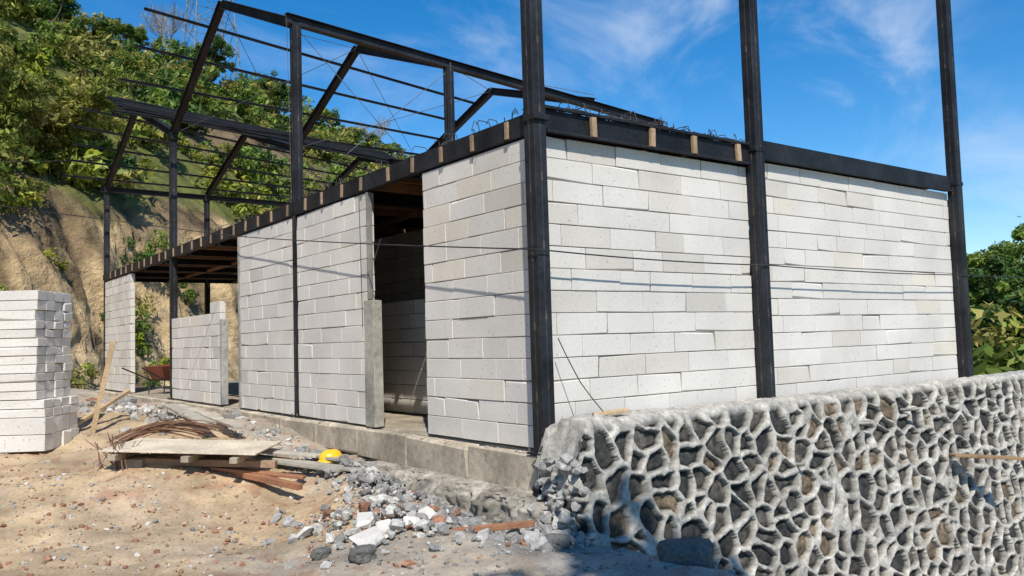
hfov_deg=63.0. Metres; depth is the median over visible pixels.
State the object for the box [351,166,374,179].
crest tree
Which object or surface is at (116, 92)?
broadleaf tree
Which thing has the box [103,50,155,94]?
crest tree
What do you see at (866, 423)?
wall weep pipe
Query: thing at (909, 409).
wall weep pipe
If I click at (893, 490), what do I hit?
stone retaining wall
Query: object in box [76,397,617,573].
rubble pile
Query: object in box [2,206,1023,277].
power cable
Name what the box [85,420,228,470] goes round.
bent rebar
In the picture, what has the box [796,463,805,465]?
wall weep pipe
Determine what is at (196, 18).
lattice pylon
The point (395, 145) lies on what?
crest tree
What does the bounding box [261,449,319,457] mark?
timber plank
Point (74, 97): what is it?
bamboo clump
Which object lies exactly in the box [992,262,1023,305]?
broadleaf tree
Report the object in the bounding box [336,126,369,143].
crest tree
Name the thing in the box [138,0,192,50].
bare tree
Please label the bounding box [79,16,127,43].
crest tree
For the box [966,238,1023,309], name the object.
broadleaf tree
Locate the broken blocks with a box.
[296,496,437,546]
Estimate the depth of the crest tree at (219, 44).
67.56 m
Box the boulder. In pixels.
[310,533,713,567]
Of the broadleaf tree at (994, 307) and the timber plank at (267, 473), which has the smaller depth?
the timber plank at (267, 473)
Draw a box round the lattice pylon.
[183,0,240,84]
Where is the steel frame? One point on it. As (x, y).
(535, 122)
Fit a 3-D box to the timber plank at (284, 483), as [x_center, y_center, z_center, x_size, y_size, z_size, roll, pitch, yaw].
[-3.109,1.943,8.944,0.075,0.259,2.402,4,-7,-57]
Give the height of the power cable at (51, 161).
1.025 m
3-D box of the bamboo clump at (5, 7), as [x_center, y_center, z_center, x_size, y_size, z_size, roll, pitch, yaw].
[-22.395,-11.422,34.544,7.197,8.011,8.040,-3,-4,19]
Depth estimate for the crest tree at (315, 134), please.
67.80 m
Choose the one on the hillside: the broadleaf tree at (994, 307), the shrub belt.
the shrub belt
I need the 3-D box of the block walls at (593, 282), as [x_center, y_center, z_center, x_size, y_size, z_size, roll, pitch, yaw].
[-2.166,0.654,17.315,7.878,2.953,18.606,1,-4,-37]
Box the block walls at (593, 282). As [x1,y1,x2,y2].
[105,136,958,447]
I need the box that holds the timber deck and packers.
[110,117,927,282]
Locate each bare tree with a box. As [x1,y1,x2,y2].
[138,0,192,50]
[354,116,392,147]
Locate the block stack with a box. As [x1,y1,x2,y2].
[0,290,78,452]
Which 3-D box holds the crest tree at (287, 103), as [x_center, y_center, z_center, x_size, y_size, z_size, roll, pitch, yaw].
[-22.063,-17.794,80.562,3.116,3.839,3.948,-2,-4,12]
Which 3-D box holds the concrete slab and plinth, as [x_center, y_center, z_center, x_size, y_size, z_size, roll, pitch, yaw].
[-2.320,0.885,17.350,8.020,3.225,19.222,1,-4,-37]
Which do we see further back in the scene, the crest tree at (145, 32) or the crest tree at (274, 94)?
the crest tree at (274, 94)
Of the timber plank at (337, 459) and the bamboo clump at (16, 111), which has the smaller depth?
the timber plank at (337, 459)
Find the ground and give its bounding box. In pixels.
[0,380,756,575]
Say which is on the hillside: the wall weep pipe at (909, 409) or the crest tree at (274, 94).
the crest tree at (274, 94)
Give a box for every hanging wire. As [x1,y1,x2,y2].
[359,208,362,326]
[558,338,606,415]
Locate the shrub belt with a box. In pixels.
[970,285,1023,375]
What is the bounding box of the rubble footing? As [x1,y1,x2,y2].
[362,458,549,528]
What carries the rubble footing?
on the ground
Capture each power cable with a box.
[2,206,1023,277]
[24,159,104,161]
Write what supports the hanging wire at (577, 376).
hanging from the steel frame
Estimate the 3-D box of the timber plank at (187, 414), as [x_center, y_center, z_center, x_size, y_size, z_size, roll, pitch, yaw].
[-4.807,1.853,12.346,0.200,0.095,3.424,0,-4,-30]
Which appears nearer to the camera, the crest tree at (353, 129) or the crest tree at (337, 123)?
the crest tree at (337, 123)
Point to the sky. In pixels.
(858, 79)
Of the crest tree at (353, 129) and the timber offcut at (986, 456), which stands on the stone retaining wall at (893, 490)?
the timber offcut at (986, 456)
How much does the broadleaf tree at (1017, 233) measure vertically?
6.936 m
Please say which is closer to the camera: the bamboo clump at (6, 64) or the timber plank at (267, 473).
the timber plank at (267, 473)
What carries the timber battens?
on the rubble pile
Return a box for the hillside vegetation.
[0,0,413,388]
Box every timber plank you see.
[151,453,302,489]
[163,404,215,424]
[177,404,244,428]
[210,467,305,478]
[230,454,360,471]
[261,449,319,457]
[269,448,361,463]
[277,460,342,472]
[449,520,534,532]
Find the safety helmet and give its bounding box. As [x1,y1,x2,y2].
[316,449,341,462]
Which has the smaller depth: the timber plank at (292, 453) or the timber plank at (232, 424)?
the timber plank at (292, 453)
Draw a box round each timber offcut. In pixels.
[592,408,628,415]
[949,453,1023,460]
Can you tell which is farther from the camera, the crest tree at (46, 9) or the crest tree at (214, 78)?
the crest tree at (214, 78)
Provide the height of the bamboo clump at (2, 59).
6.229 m
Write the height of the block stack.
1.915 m
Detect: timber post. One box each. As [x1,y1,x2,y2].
[75,389,130,427]
[89,341,115,433]
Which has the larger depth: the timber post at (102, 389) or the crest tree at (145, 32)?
the crest tree at (145, 32)
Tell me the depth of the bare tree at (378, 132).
95.82 m
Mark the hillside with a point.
(26, 237)
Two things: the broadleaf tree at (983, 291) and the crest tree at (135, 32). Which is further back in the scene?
the crest tree at (135, 32)
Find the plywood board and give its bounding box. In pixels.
[98,438,281,454]
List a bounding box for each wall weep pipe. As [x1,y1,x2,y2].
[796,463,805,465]
[859,422,873,424]
[900,408,919,410]
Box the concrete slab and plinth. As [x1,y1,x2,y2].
[96,192,756,492]
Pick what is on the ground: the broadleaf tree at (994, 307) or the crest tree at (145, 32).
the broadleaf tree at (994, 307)
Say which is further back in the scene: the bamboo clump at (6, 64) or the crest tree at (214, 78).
the crest tree at (214, 78)
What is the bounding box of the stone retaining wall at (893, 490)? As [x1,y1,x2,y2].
[531,370,1023,575]
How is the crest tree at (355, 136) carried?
on the hillside
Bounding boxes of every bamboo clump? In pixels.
[0,0,31,49]
[0,14,53,100]
[0,28,12,63]
[0,44,94,170]
[9,65,140,184]
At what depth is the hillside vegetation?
45.87 m
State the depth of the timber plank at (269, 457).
8.99 m
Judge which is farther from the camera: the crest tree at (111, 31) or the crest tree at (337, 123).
the crest tree at (337, 123)
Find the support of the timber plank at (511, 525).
on the rubble pile
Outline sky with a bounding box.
[35,0,1023,261]
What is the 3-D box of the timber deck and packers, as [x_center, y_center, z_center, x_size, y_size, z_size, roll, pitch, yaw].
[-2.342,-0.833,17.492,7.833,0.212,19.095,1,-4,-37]
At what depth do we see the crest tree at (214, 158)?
46.04 m
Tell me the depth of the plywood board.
8.92 m
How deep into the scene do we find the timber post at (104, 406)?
11.48 m
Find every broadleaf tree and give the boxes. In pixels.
[55,90,135,140]
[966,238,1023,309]
[968,240,1023,292]
[970,303,1004,314]
[979,259,1023,293]
[983,216,1023,274]
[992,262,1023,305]
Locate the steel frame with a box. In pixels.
[63,0,973,455]
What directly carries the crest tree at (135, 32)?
on the hillside
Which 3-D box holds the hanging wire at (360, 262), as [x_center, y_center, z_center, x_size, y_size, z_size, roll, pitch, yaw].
[-1.873,-0.342,10.349,0.007,1.660,0.112,0,-4,-20]
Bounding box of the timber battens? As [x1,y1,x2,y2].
[107,452,277,468]
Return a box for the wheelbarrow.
[121,364,169,393]
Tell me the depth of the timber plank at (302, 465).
8.76 m
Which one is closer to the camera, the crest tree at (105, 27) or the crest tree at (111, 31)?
the crest tree at (105, 27)
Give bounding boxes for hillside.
[0,12,362,390]
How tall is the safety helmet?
0.127 m
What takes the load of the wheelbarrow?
on the concrete slab and plinth
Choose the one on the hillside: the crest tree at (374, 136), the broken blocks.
the crest tree at (374, 136)
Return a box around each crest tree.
[25,0,82,33]
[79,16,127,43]
[85,17,121,36]
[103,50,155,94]
[113,23,150,50]
[122,24,149,45]
[186,33,236,77]
[195,142,249,174]
[206,53,221,84]
[246,80,289,116]
[254,69,290,115]
[280,85,305,117]
[302,109,340,127]
[303,129,324,154]
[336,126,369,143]
[340,124,365,137]
[341,132,359,141]
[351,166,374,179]
[361,132,381,146]
[374,142,405,159]
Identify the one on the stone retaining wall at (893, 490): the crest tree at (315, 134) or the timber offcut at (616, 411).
the timber offcut at (616, 411)
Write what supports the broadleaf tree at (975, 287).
on the ground
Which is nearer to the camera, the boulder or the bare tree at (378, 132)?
the boulder
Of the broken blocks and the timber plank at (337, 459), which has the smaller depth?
the broken blocks

